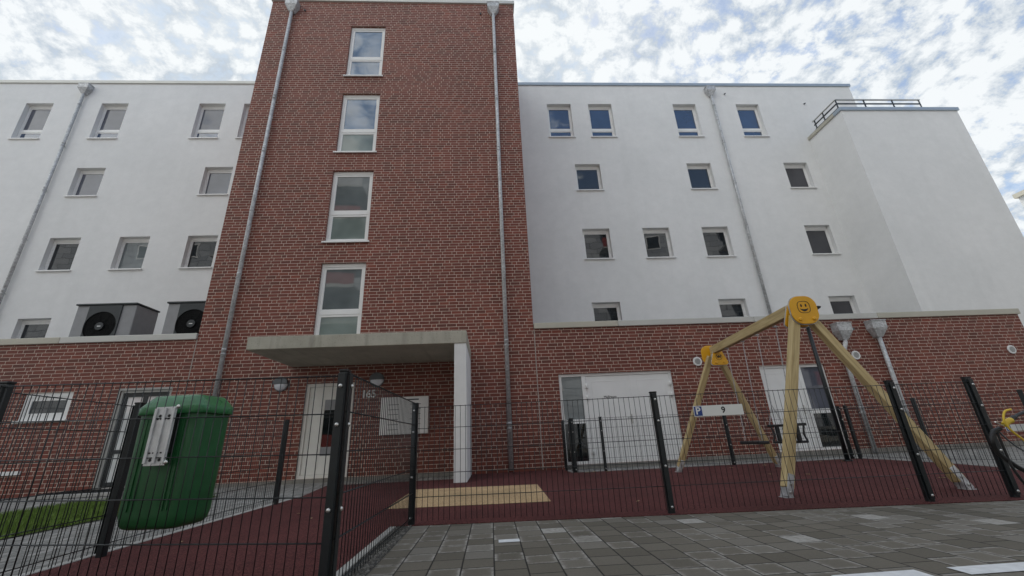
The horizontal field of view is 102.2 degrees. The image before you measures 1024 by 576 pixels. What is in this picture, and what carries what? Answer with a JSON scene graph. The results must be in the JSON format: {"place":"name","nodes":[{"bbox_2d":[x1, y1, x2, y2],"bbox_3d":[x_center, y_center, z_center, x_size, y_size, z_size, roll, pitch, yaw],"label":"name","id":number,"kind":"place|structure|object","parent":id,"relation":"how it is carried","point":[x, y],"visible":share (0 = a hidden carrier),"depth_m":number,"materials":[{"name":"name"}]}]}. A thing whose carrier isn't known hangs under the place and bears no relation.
{"place":"outdoors","nodes":[
{"label":"outdoors","id":0,"kind":"place"},
{"bbox_2d":[0,493,215,538],"bbox_3d":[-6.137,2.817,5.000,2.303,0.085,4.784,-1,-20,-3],"label":"grass","id":1,"kind":"structure","parent":0,"point":[24,520],"depth_m":5.25,"materials":[{"name":"green plant"}]},
{"bbox_2d":[0,446,1023,575],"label":"path","id":2,"kind":"structure","parent":0,"point":[298,489],"depth_m":6.15,"materials":[{"name":"grey concrete"}]},
{"bbox_2d":[29,489,123,499],"bbox_3d":[-8.748,4.270,8.611,1.650,0.095,0.820,-1,-20,-3],"label":"door step","id":3,"kind":"object","parent":2,"relation":"on","point":[78,494],"depth_m":8.25,"materials":[{"name":"concrete"}]},
{"bbox_2d":[0,392,289,575],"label":"wire fence","id":4,"kind":"object","parent":2,"relation":"on","point":[114,487],"visible":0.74,"depth_m":3.16,"materials":[{"name":"black metal"}]},
{"bbox_2d":[16,499,290,575],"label":"kerb","id":5,"kind":"structure","parent":2,"relation":"on","point":[85,557],"depth_m":3.56,"materials":[{"name":"concrete"}]},
{"bbox_2d":[0,375,337,575],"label":"wire fence","id":6,"kind":"object","parent":2,"relation":"on","point":[6,389],"visible":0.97,"depth_m":2.16,"materials":[{"name":"black metal"}]},
{"bbox_2d":[117,394,232,529],"bbox_3d":[-1.909,0.963,2.339,0.410,0.684,0.345,-4,-20,3],"label":"litter bin","id":7,"kind":"object","parent":6,"relation":"attached to","point":[157,437],"visible":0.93,"depth_m":2.24,"materials":[{"name":"green plastic"}]},
{"bbox_2d":[336,526,395,575],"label":"kerb","id":8,"kind":"structure","parent":2,"relation":"on","point":[376,540],"depth_m":2.78,"materials":[{"name":"concrete"}]},
{"bbox_2d":[318,369,415,575],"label":"wire fence","id":9,"kind":"object","parent":2,"relation":"on","point":[331,535],"visible":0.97,"depth_m":2.29,"materials":[{"name":"black metal"}]},
{"bbox_2d":[343,525,411,575],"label":"gravel strip","id":10,"kind":"object","parent":2,"relation":"on","point":[369,563],"visible":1,"depth_m":2.75,"materials":[{"name":"grey gravel"}]},
{"bbox_2d":[561,418,574,472],"bbox_3d":[1.242,3.530,9.238,0.076,1.137,0.827,-1,-20,-6],"label":"wire fence","id":11,"kind":"object","parent":2,"relation":"on","point":[567,442],"visible":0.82,"depth_m":9.19,"materials":[{"name":"black metal"}]},
{"bbox_2d":[570,406,854,472],"bbox_3d":[4.272,3.228,8.808,5.973,1.137,0.222,-2,-20,-1],"label":"wire fence","id":12,"kind":"object","parent":2,"relation":"on","point":[733,462],"visible":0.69,"depth_m":8.78,"materials":[{"name":"black metal"}]},
{"bbox_2d":[408,376,1020,524],"bbox_3d":[1.786,1.535,3.897,5.526,1.127,0.097,-3,-20,0],"label":"wire fence","id":13,"kind":"object","parent":2,"relation":"on","point":[1004,470],"visible":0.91,"depth_m":3.88,"materials":[{"name":"black metal"}]},
{"bbox_2d":[693,404,743,416],"bbox_3d":[1.987,1.177,3.981,0.475,0.098,0.007,-3,-20,0],"label":"parking sign","id":14,"kind":"object","parent":13,"relation":"attached to","point":[720,410],"visible":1,"depth_m":3.98,"materials":[{"name":"white metal"}]},
{"bbox_2d":[842,389,1023,462],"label":"wire fence","id":15,"kind":"object","parent":2,"relation":"on","point":[1020,393],"visible":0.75,"depth_m":7.37,"materials":[{"name":"black metal"}]},
{"bbox_2d":[1005,424,1023,430],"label":"parking sign","id":16,"kind":"object","parent":15,"relation":"attached to","point":[1014,426],"visible":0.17,"depth_m":6.59,"materials":[{"name":"white metal"}]},
{"bbox_2d":[0,0,1023,236],"label":"sky","id":17,"kind":"structure","parent":0,"point":[967,55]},
{"bbox_2d":[27,458,1023,575],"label":"rubber floor","id":18,"kind":"structure","parent":0,"point":[684,509],"depth_m":4.26,"materials":[{"name":"red rubber"}]},
{"bbox_2d":[388,484,550,508],"bbox_3d":[-0.540,2.857,5.725,1.980,0.001,2.200,-1,-20,-3],"label":"fall zone","id":19,"kind":"object","parent":18,"relation":"on","point":[492,498],"visible":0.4,"depth_m":5.46,"materials":[{"name":"beige rubber"}]},
{"bbox_2d":[675,296,976,497],"bbox_3d":[3.874,1.721,6.383,2.017,2.259,3.877,-4,-20,3],"label":"swing set","id":20,"kind":"object","parent":18,"relation":"on","point":[796,314],"visible":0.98,"depth_m":5.04,"materials":[{"name":"wood"}]},
{"bbox_2d":[727,345,768,443],"bbox_3d":[3.760,1.730,6.755,0.180,1.537,0.558,-1,-20,-3],"label":"flat swing","id":21,"kind":"object","parent":20,"relation":"hanging from","point":[755,442],"visible":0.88,"depth_m":6.56,"materials":[{"name":"black rubber"}]},
{"bbox_2d":[757,330,808,443],"bbox_3d":[3.744,1.390,5.861,0.260,1.517,0.507,-1,-20,-3],"label":"toddler swing","id":22,"kind":"object","parent":20,"relation":"hanging from","point":[799,438],"visible":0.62,"depth_m":5.78,"materials":[{"name":"black rubber"}]},
{"bbox_2d":[806,306,852,460],"bbox_3d":[6.640,1.969,8.809,0.496,3.190,0.496,-1,-20,-3],"label":"lamp post","id":23,"kind":"object","parent":18,"relation":"on","point":[824,383],"visible":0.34,"depth_m":8.68,"materials":[{"name":"grey metal"}]},
{"bbox_2d":[367,500,1023,575],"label":"car park","id":24,"kind":"structure","parent":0,"point":[935,539],"depth_m":2.66,"materials":[{"name":"grey concrete"}]},
{"bbox_2d":[499,539,519,542],"bbox_3d":[-0.021,1.831,2.998,0.152,0.001,0.090,-1,-20,-3],"label":"parking line","id":25,"kind":"object","parent":24,"relation":"on","point":[510,540],"visible":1,"depth_m":3.00,"materials":[{"name":"white paint"}]},
{"bbox_2d":[831,570,932,575],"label":"parking line","id":26,"kind":"object","parent":24,"relation":"on","point":[904,573],"visible":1,"depth_m":1.98,"materials":[{"name":"white paint"}]},
{"bbox_2d":[947,562,1023,573],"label":"parking line","id":27,"kind":"object","parent":24,"relation":"on","point":[995,568],"visible":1,"depth_m":1.99,"materials":[{"name":"white paint"}]},
{"bbox_2d":[989,408,1023,484],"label":"bicycle","id":28,"kind":"object","parent":24,"relation":"on","point":[994,432],"visible":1,"depth_m":2.95,"materials":[{"name":"metal"}]},
{"bbox_2d":[1012,190,1023,206],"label":"neighbour building","id":29,"kind":"structure","parent":0,"point":[1019,195],"depth_m":20.43,"materials":[{"name":"white paint"}]},
{"bbox_3d":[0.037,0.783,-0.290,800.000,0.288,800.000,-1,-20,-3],"label":"ground","id":30,"kind":"structure","parent":0,"visible":0},
{"bbox_2d":[0,0,1023,498],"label":"apartment building","id":31,"kind":"structure","parent":30,"relation":"on","point":[436,202],"depth_m":13.32,"materials":[{"name":"paint"}]},
{"bbox_2d":[7,106,52,138],"bbox_3d":[-18.835,-6.522,16.312,1.130,1.793,0.290,-1,-20,-3],"label":"window","id":32,"kind":"structure","parent":31,"relation":"in","point":[35,120],"depth_m":16.42,"materials":[{"name":"glass"}]},
{"bbox_2d":[16,320,50,338],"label":"window","id":33,"kind":"structure","parent":31,"relation":"in","point":[29,328],"depth_m":13.64,"materials":[{"name":"white plastic"}]},
{"bbox_2d":[11,392,73,423],"bbox_3d":[-10.771,2.764,9.561,1.160,0.663,0.160,-1,-20,-3],"label":"window","id":34,"kind":"structure","parent":31,"relation":"in","point":[64,394],"depth_m":9.59,"materials":[{"name":"white plastic"}]},
{"bbox_2d":[34,240,79,271],"bbox_3d":[-15.735,-1.134,14.463,1.130,1.303,0.290,-1,-20,-3],"label":"window","id":35,"kind":"structure","parent":31,"relation":"in","point":[62,254],"depth_m":14.56,"materials":[{"name":"glass"}]},
{"bbox_2d":[63,170,104,196],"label":"window","id":36,"kind":"structure","parent":31,"relation":"in","point":[88,183],"depth_m":15.59,"materials":[{"name":"grey glass"}]},
{"bbox_2d":[86,106,127,138],"bbox_3d":[-15.991,-6.593,16.481,1.130,1.793,0.290,-1,-20,-3],"label":"window","id":37,"kind":"structure","parent":31,"relation":"in","point":[112,117],"depth_m":16.59,"materials":[{"name":"glass"}]},
{"bbox_2d":[68,302,159,336],"bbox_3d":[-11.281,1.358,11.650,1.620,1.680,0.860,-1,-20,-3],"label":"heat pump","id":38,"kind":"object","parent":31,"relation":"on","point":[110,319],"visible":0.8,"depth_m":11.46,"materials":[{"name":"grey metal"}]},
{"bbox_2d":[107,239,149,269],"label":"window","id":39,"kind":"structure","parent":31,"relation":"in","point":[132,253],"depth_m":14.70,"materials":[{"name":"glass"}]},
{"bbox_2d":[92,387,172,489],"bbox_3d":[-8.621,3.399,9.470,1.210,2.170,0.130,-1,-20,-3],"label":"glazed door","id":40,"kind":"structure","parent":31,"relation":"in","point":[139,391],"depth_m":9.55,"materials":[{"name":"white glass"}]},
{"bbox_2d":[162,301,205,333],"bbox_3d":[-8.877,1.298,11.793,1.620,1.680,0.860,-1,-20,-3],"label":"heat pump","id":41,"kind":"object","parent":31,"relation":"on","point":[182,317],"visible":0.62,"depth_m":11.54,"materials":[{"name":"grey metal"}]},
{"bbox_2d":[177,237,217,268],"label":"window","id":42,"kind":"structure","parent":31,"relation":"in","point":[201,251],"depth_m":14.84,"materials":[{"name":"grey glass"}]},
{"bbox_2d":[188,106,224,138],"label":"window","id":43,"kind":"structure","parent":31,"relation":"in","point":[209,122],"depth_m":16.82,"materials":[{"name":"clear glass"}]},
{"bbox_2d":[196,169,232,195],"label":"window","id":44,"kind":"structure","parent":31,"relation":"in","point":[217,182],"depth_m":15.87,"materials":[{"name":"grey glass"}]},
{"bbox_2d":[234,107,248,138],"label":"window","id":45,"kind":"structure","parent":31,"relation":"in","point":[247,109],"depth_m":16.83,"materials":[{"name":"white plastic"}]},
{"bbox_2d":[273,378,288,391],"bbox_3d":[-5.553,2.306,9.918,0.344,0.344,0.099,-1,-20,-3],"label":"wall lamp","id":46,"kind":"object","parent":31,"relation":"attached to","point":[284,383],"visible":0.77,"depth_m":9.89,"materials":[{"name":"white glass"}]},
{"bbox_2d":[296,382,354,478],"bbox_3d":[-4.355,3.320,9.740,1.134,2.110,0.080,-1,-20,-3],"label":"entrance door","id":47,"kind":"structure","parent":31,"relation":"in","point":[323,435],"depth_m":9.70,"materials":[{"name":"white metal"}]},
{"bbox_2d":[314,263,365,334],"bbox_3d":[-4.482,0.445,10.838,1.176,2.326,0.075,-1,-20,-3],"label":"window","id":48,"kind":"structure","parent":31,"relation":"in","point":[341,291],"depth_m":10.88,"materials":[{"name":"white plastic"}]},
{"bbox_2d":[321,172,372,242],"bbox_3d":[-4.613,-2.330,11.792,1.270,2.373,0.210,-1,-20,-3],"label":"window","id":49,"kind":"structure","parent":31,"relation":"in","point":[350,203],"depth_m":11.84,"materials":[{"name":"glass"}]},
{"bbox_2d":[333,95,379,152],"bbox_3d":[-4.743,-5.098,12.816,1.270,2.323,0.210,-1,-20,-3],"label":"window","id":50,"kind":"structure","parent":31,"relation":"in","point":[359,115],"depth_m":12.87,"materials":[{"name":"clear glass"}]},
{"bbox_2d":[343,28,385,76],"bbox_3d":[-4.880,-7.905,13.853,1.260,2.313,0.210,-1,-20,-3],"label":"window","id":51,"kind":"structure","parent":31,"relation":"in","point":[365,59],"depth_m":13.92,"materials":[{"name":"clear glass"}]},
{"bbox_2d":[363,390,375,397],"bbox_3d":[-3.433,2.550,9.969,0.297,0.184,0.030,-1,-20,-3],"label":"house number","id":52,"kind":"object","parent":31,"relation":"attached to","point":[368,393],"visible":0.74,"depth_m":9.95,"materials":[{"name":"white metal"}]},
{"bbox_2d":[369,372,383,386],"bbox_3d":[-3.289,2.231,10.060,0.344,0.344,0.099,-1,-20,-3],"label":"wall lamp","id":53,"kind":"object","parent":31,"relation":"attached to","point":[376,378],"visible":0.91,"depth_m":10.03,"materials":[{"name":"white glass"}]},
{"bbox_2d":[379,396,428,434],"bbox_3d":[-2.536,3.011,9.777,1.110,0.845,0.154,-1,-20,-3],"label":"letterbox","id":54,"kind":"object","parent":31,"relation":"attached to","point":[422,401],"visible":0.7,"depth_m":9.72,"materials":[{"name":"white metal"}]},
{"bbox_2d":[547,107,575,137],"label":"window","id":55,"kind":"structure","parent":31,"relation":"in","point":[559,118],"depth_m":17.66,"materials":[{"name":"blue glass"}]},
{"bbox_2d":[575,167,604,190],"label":"window","id":56,"kind":"structure","parent":31,"relation":"in","point":[588,178],"depth_m":16.73,"materials":[{"name":"glass"}]},
{"bbox_2d":[582,230,614,259],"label":"window","id":57,"kind":"structure","parent":31,"relation":"in","point":[596,243],"depth_m":15.71,"materials":[{"name":"glass"}]},
{"bbox_2d":[588,107,617,136],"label":"window","id":58,"kind":"structure","parent":31,"relation":"in","point":[601,123],"depth_m":17.79,"materials":[{"name":"blue glass"}]},
{"bbox_2d":[592,303,620,320],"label":"window","id":59,"kind":"structure","parent":31,"relation":"in","point":[601,312],"depth_m":14.78,"materials":[{"name":"white plastic"}]},
{"bbox_2d":[558,370,682,464],"bbox_3d":[2.652,3.132,10.134,2.894,2.100,0.132,-1,-20,-3],"label":"double door","id":60,"kind":"structure","parent":31,"relation":"in","point":[573,387],"depth_m":10.18,"materials":[{"name":"white metal"}]},
{"bbox_2d":[643,229,676,257],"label":"window","id":61,"kind":"structure","parent":31,"relation":"in","point":[657,244],"depth_m":15.84,"materials":[{"name":"grey glass"}]},
{"bbox_2d":[673,107,704,136],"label":"window","id":62,"kind":"structure","parent":31,"relation":"in","point":[686,120],"depth_m":18.01,"materials":[{"name":"blue glass"}]},
{"bbox_2d":[693,357,701,365],"bbox_3d":[4.766,1.886,10.626,0.230,0.230,0.034,-1,-20,-3],"label":"wall vent","id":63,"kind":"object","parent":31,"relation":"attached to","point":[697,361],"depth_m":10.61,"materials":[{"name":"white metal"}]},
{"bbox_2d":[687,166,718,189],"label":"window","id":64,"kind":"structure","parent":31,"relation":"in","point":[700,176],"depth_m":17.02,"materials":[{"name":"blue glass"}]},
{"bbox_2d":[702,229,736,256],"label":"window","id":65,"kind":"structure","parent":31,"relation":"in","point":[716,240],"depth_m":15.98,"materials":[{"name":"black glass"}]},
{"bbox_2d":[719,300,746,316],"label":"window","id":66,"kind":"structure","parent":31,"relation":"in","point":[729,308],"depth_m":15.06,"materials":[{"name":"white plastic"}]},
{"bbox_2d":[736,107,769,136],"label":"window","id":67,"kind":"structure","parent":31,"relation":"in","point":[749,118],"depth_m":18.17,"materials":[{"name":"blue glass"}]},
{"bbox_2d":[784,165,817,187],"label":"window","id":68,"kind":"structure","parent":31,"relation":"in","point":[797,175],"depth_m":17.27,"materials":[{"name":"grey glass"}]},
{"bbox_2d":[759,364,847,451],"bbox_3d":[7.290,2.983,10.423,1.754,2.070,0.132,-1,-20,-3],"label":"side door","id":69,"kind":"structure","parent":31,"relation":"in","point":[809,376],"depth_m":10.48,"materials":[{"name":"white metal"}]},
{"bbox_2d":[805,227,841,254],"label":"window","id":70,"kind":"structure","parent":31,"relation":"in","point":[819,239],"depth_m":16.23,"materials":[{"name":"grey glass"}]},
{"bbox_2d":[828,297,855,313],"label":"window","id":71,"kind":"structure","parent":31,"relation":"in","point":[840,305],"depth_m":15.31,"materials":[{"name":"white plastic"}]},
{"bbox_2d":[851,351,860,358],"bbox_3d":[9.056,1.764,10.887,0.230,0.230,0.034,-1,-20,-3],"label":"wall vent","id":72,"kind":"object","parent":31,"relation":"attached to","point":[855,354],"depth_m":10.88,"materials":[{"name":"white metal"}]},
{"bbox_2d":[1007,345,1015,353],"bbox_3d":[13.477,1.654,11.150,0.230,0.230,0.034,-1,-20,-3],"label":"wall vent","id":73,"kind":"object","parent":31,"relation":"attached to","point":[1011,349],"depth_m":11.14,"materials":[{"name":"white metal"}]}
]}

